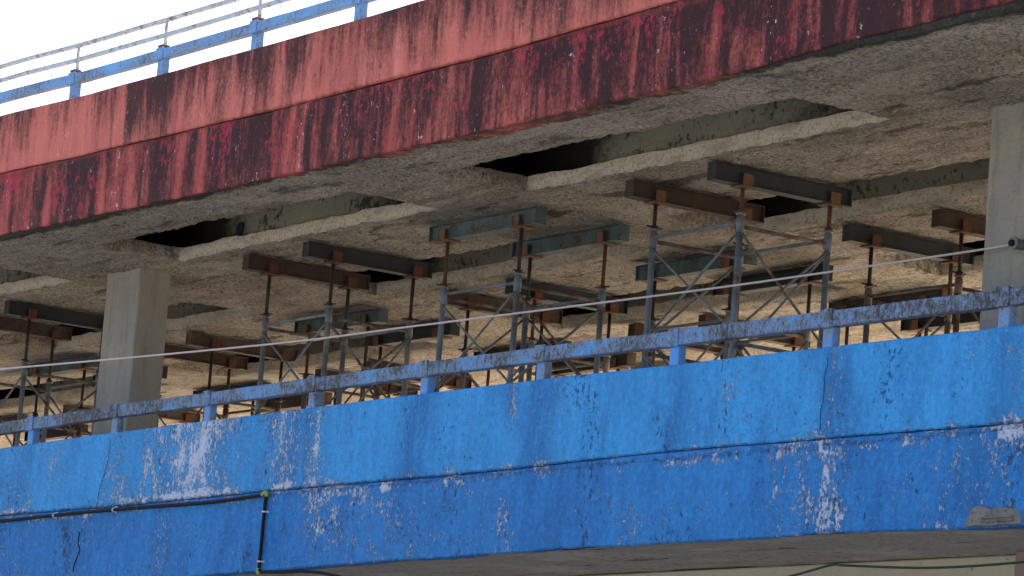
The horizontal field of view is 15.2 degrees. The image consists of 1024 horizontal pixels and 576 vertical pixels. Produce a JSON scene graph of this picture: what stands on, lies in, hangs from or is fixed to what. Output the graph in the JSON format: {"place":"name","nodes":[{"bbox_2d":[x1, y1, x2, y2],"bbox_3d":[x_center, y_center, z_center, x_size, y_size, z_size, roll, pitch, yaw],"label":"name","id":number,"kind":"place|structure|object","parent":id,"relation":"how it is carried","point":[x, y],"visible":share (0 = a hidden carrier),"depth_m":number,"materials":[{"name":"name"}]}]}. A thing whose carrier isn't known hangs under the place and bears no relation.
{"place":"outdoors","nodes":[
{"label":"outdoors","id":0,"kind":"place"},
{"bbox_2d":[9,420,82,445],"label":"shoring tower","id":1,"kind":"structure","parent":0,"point":[39,442],"depth_m":54.33,"materials":[{"name":"metal"}]},
{"bbox_2d":[0,415,28,421],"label":"girder","id":2,"kind":"object","parent":1,"relation":"on","point":[5,419],"visible":0.3,"depth_m":54.44,"materials":[{"name":"brown metal"}]},
{"bbox_2d":[24,424,87,441],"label":"girder","id":3,"kind":"object","parent":1,"relation":"on","point":[52,434],"visible":0.41,"depth_m":55.29,"materials":[{"name":"brown metal"}]},
{"bbox_2d":[0,308,103,446],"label":"shoring tower","id":4,"kind":"structure","parent":0,"point":[32,316],"depth_m":43.65,"materials":[{"name":"metal"}]},
{"bbox_2d":[0,316,72,341],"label":"girder","id":5,"kind":"object","parent":4,"relation":"on","point":[19,326],"visible":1,"depth_m":44.83,"materials":[{"name":"metal"}]},
{"bbox_2d":[4,300,103,329],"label":"girder","id":6,"kind":"object","parent":4,"relation":"on","point":[59,316],"visible":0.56,"depth_m":43.60,"materials":[{"name":"grey metal"}]},
{"bbox_2d":[29,360,94,442],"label":"shoring tower","id":7,"kind":"structure","parent":0,"point":[78,431],"depth_m":47.45,"materials":[{"name":"metal"}]},
{"bbox_2d":[27,354,98,377],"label":"girder","id":8,"kind":"object","parent":7,"relation":"on","point":[63,369],"visible":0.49,"depth_m":47.84,"materials":[{"name":"metal"}]},
{"bbox_2d":[92,366,167,386],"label":"girder","id":9,"kind":"object","parent":7,"relation":"on","point":[164,372],"visible":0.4,"depth_m":47.79,"materials":[{"name":"metal"}]},
{"bbox_2d":[81,414,192,436],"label":"shoring tower","id":10,"kind":"structure","parent":0,"point":[189,418],"depth_m":52.10,"materials":[{"name":"metal"}]},
{"bbox_2d":[63,404,158,426],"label":"girder","id":11,"kind":"object","parent":10,"relation":"on","point":[66,407],"visible":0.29,"depth_m":52.57,"materials":[{"name":"brown metal"}]},
{"bbox_2d":[158,411,200,421],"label":"girder","id":12,"kind":"object","parent":10,"relation":"on","point":[179,416],"visible":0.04,"depth_m":52.05,"materials":[{"name":"brown metal"}]},
{"bbox_2d":[0,0,421,115],"label":"sky","id":13,"kind":"structure","parent":0,"point":[27,27],"materials":[{"name":"white"}]},
{"bbox_2d":[157,340,290,425],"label":"shoring tower","id":14,"kind":"structure","parent":0,"point":[233,366],"depth_m":45.27,"materials":[{"name":"metal"}]},
{"bbox_2d":[165,344,248,370],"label":"girder","id":15,"kind":"object","parent":14,"relation":"on","point":[219,359],"visible":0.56,"depth_m":46.13,"materials":[{"name":"brown metal"}]},
{"bbox_2d":[185,331,298,362],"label":"girder","id":16,"kind":"object","parent":14,"relation":"on","point":[199,340],"visible":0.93,"depth_m":44.95,"materials":[{"name":"brown metal"}]},
{"bbox_2d":[202,401,307,420],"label":"shoring tower","id":17,"kind":"structure","parent":0,"point":[262,411],"depth_m":50.20,"materials":[{"name":"metal"}]},
{"bbox_2d":[193,381,271,393],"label":"girder","id":18,"kind":"object","parent":17,"relation":"on","point":[230,387],"visible":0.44,"depth_m":49.17,"materials":[{"name":"brown metal"}]},
{"bbox_2d":[261,392,332,411],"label":"girder","id":19,"kind":"object","parent":17,"relation":"on","point":[291,402],"visible":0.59,"depth_m":49.77,"materials":[{"name":"brown metal"}]},
{"bbox_2d":[333,379,459,404],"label":"shoring tower","id":20,"kind":"structure","parent":0,"point":[399,395],"depth_m":46.51,"materials":[{"name":"metal"}]},
{"bbox_2d":[315,369,418,394],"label":"girder","id":21,"kind":"object","parent":20,"relation":"on","point":[384,387],"visible":0.33,"depth_m":47.44,"materials":[{"name":"brown metal"}]},
{"bbox_2d":[367,360,472,388],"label":"girder","id":22,"kind":"object","parent":20,"relation":"on","point":[452,383],"visible":0.35,"depth_m":46.45,"materials":[{"name":"brown metal"}]},
{"bbox_2d":[434,215,619,391],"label":"shoring tower","id":23,"kind":"structure","parent":0,"point":[518,286],"depth_m":35.62,"materials":[{"name":"metal"}]},
{"bbox_2d":[428,206,547,244],"bbox_3d":[-0.236,-0.580,35.676,0.130,0.155,1.810,10,-11,-33],"label":"girder","id":24,"kind":"object","parent":23,"relation":"on","point":[492,224],"visible":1,"depth_m":35.60,"materials":[{"name":"grey metal"}]},
{"bbox_2d":[511,223,629,259],"bbox_3d":[0.545,-0.435,36.196,0.130,0.155,1.767,10,-11,-33],"label":"girder","id":25,"kind":"object","parent":23,"relation":"on","point":[618,233],"visible":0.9,"depth_m":36.11,"materials":[{"name":"grey metal"}]},
{"bbox_2d":[458,291,620,388],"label":"shoring tower","id":26,"kind":"structure","parent":0,"point":[614,310],"depth_m":39.73,"materials":[{"name":"metal"}]},
{"bbox_2d":[446,290,562,325],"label":"girder","id":27,"kind":"object","parent":26,"relation":"on","point":[556,317],"visible":0.62,"depth_m":40.42,"materials":[{"name":"brown metal"}]},
{"bbox_2d":[505,278,628,314],"bbox_3d":[0.568,0.093,39.465,1.458,0.155,0.130,10,-11,-33],"label":"girder","id":28,"kind":"object","parent":26,"relation":"on","point":[623,305],"visible":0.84,"depth_m":39.41,"materials":[{"name":"brown metal"}]},
{"bbox_2d":[486,358,628,385],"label":"shoring tower","id":29,"kind":"structure","parent":0,"point":[613,366],"depth_m":43.77,"materials":[{"name":"metal"}]},
{"bbox_2d":[474,340,571,355],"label":"girder","id":30,"kind":"object","parent":29,"relation":"on","point":[507,349],"visible":0.27,"depth_m":43.93,"materials":[{"name":"brown metal"}]},
{"bbox_2d":[551,353,636,377],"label":"girder","id":31,"kind":"object","parent":29,"relation":"on","point":[626,360],"visible":0.42,"depth_m":44.12,"materials":[{"name":"brown metal"}]},
{"bbox_2d":[652,337,802,364],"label":"shoring tower","id":32,"kind":"structure","parent":0,"point":[797,343],"depth_m":41.01,"materials":[{"name":"metal"}]},
{"bbox_2d":[628,324,741,356],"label":"girder","id":33,"kind":"object","parent":32,"relation":"on","point":[635,329],"visible":0.32,"depth_m":41.82,"materials":[{"name":"brown metal"}]},
{"bbox_2d":[698,314,810,347],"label":"girder","id":34,"kind":"object","parent":32,"relation":"on","point":[782,341],"visible":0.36,"depth_m":40.82,"materials":[{"name":"brown metal"}]},
{"bbox_2d":[642,257,821,367],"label":"shoring tower","id":35,"kind":"structure","parent":0,"point":[727,292],"depth_m":36.93,"materials":[{"name":"metal"}]},
{"bbox_2d":[635,248,756,282],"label":"girder","id":36,"kind":"object","parent":35,"relation":"on","point":[689,266],"visible":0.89,"depth_m":36.99,"materials":[{"name":"metal"}]},
{"bbox_2d":[712,264,833,297],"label":"girder","id":37,"kind":"object","parent":35,"relation":"on","point":[758,287],"visible":0.69,"depth_m":37.46,"materials":[{"name":"brown metal"}]},
{"bbox_2d":[641,173,842,367],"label":"shoring tower","id":38,"kind":"structure","parent":0,"point":[744,214],"depth_m":32.82,"materials":[{"name":"metal"}]},
{"bbox_2d":[624,179,764,224],"bbox_3d":[1.613,-0.756,33.683,1.449,0.155,0.130,11,-11,-33],"label":"girder","id":39,"kind":"object","parent":38,"relation":"on","point":[685,199],"visible":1,"depth_m":33.62,"materials":[{"name":"metal"}]},
{"bbox_2d":[707,161,852,208],"bbox_3d":[2.285,-0.875,32.617,1.460,0.155,0.130,10,-11,-32],"label":"girder","id":40,"kind":"object","parent":38,"relation":"on","point":[774,183],"visible":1,"depth_m":32.57,"materials":[{"name":"metal"}]},
{"bbox_2d":[839,295,932,344],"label":"shoring tower","id":41,"kind":"structure","parent":0,"point":[914,327],"depth_m":38.78,"materials":[{"name":"metal"}]},
{"bbox_2d":[828,288,952,309],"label":"girder","id":42,"kind":"object","parent":41,"relation":"on","point":[859,302],"visible":0.34,"depth_m":38.17,"materials":[{"name":"brown metal"}]},
{"bbox_2d":[900,311,979,332],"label":"girder","id":43,"kind":"object","parent":41,"relation":"on","point":[967,319],"visible":0.31,"depth_m":39.04,"materials":[{"name":"brown metal"}]},
{"bbox_2d":[859,219,981,342],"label":"shoring tower","id":44,"kind":"structure","parent":0,"point":[957,285],"depth_m":34.44,"materials":[{"name":"metal"}]},
{"bbox_2d":[842,223,973,265],"bbox_3d":[3.621,-0.390,34.977,1.452,0.155,0.130,10,-11,-32],"label":"girder","id":45,"kind":"object","parent":44,"relation":"on","point":[895,242],"visible":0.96,"depth_m":34.91,"materials":[{"name":"metal"}]},
{"bbox_2d":[931,209,985,238],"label":"girder","id":46,"kind":"object","parent":44,"relation":"on","point":[947,220],"visible":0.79,"depth_m":33.63,"materials":[{"name":"brown metal"}]},
{"bbox_3d":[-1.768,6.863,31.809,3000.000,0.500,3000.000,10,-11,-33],"label":"ground","id":47,"kind":"structure","parent":0,"visible":0},
{"bbox_2d":[0,0,1023,575],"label":"parking garage","id":48,"kind":"structure","parent":47,"relation":"on","point":[144,216],"depth_m":32.60,"materials":[{"name":"paint"}]},
{"bbox_2d":[0,491,341,575],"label":"conduit","id":49,"kind":"object","parent":48,"relation":"attached to","point":[115,509],"visible":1,"depth_m":34.52,"materials":[{"name":"black plastic"}]},
{"bbox_2d":[0,0,377,104],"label":"railing","id":50,"kind":"object","parent":48,"relation":"on","point":[255,30],"visible":1,"depth_m":36.83,"materials":[{"name":"blue metal"}]},
{"bbox_2d":[253,251,423,414],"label":"shoring tower","id":51,"kind":"structure","parent":48,"relation":"on","point":[351,286],"depth_m":38.39,"materials":[{"name":"metal"}]},
{"bbox_2d":[242,254,370,290],"bbox_3d":[-2.099,-0.156,39.213,1.447,0.155,0.130,10,-11,-32],"label":"girder","id":52,"kind":"object","parent":51,"relation":"on","point":[292,270],"visible":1,"depth_m":39.16,"materials":[{"name":"metal"}]},
{"bbox_2d":[302,241,432,279],"bbox_3d":[-1.432,-0.274,38.159,1.454,0.155,0.130,10,-11,-32],"label":"girder","id":53,"kind":"object","parent":51,"relation":"on","point":[313,250],"visible":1,"depth_m":38.12,"materials":[{"name":"metal"}]},
{"bbox_2d":[299,314,451,408],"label":"shoring tower","id":54,"kind":"structure","parent":48,"relation":"on","point":[376,394],"depth_m":42.83,"materials":[{"name":"metal"}]},
{"bbox_2d":[294,308,388,333],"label":"girder","id":55,"kind":"object","parent":54,"relation":"on","point":[378,316],"visible":0.73,"depth_m":42.23,"materials":[{"name":"metal"}]},
{"bbox_2d":[368,322,460,347],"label":"girder","id":56,"kind":"object","parent":54,"relation":"on","point":[424,333],"visible":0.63,"depth_m":42.81,"materials":[{"name":"metal"}]},
{"bbox_2d":[0,285,1023,443],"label":"railing","id":57,"kind":"object","parent":48,"relation":"on","point":[1006,301],"visible":1,"depth_m":30.38,"materials":[{"name":"blue metal"}]},
{"bbox_2d":[788,561,1023,575],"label":"wire","id":58,"kind":"object","parent":48,"relation":"hanging from","point":[908,567],"visible":1,"depth_m":26.90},
{"bbox_2d":[1008,236,1023,249],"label":"cable anchor","id":59,"kind":"object","parent":48,"relation":"attached to","point":[1014,243],"visible":1,"depth_m":28.82,"materials":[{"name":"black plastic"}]},
{"bbox_2d":[0,244,1007,369],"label":"cable","id":60,"kind":"object","parent":59,"relation":"attached to","point":[742,284],"visible":1,"depth_m":32.32,"materials":[{"name":"grey metal"}]}
]}

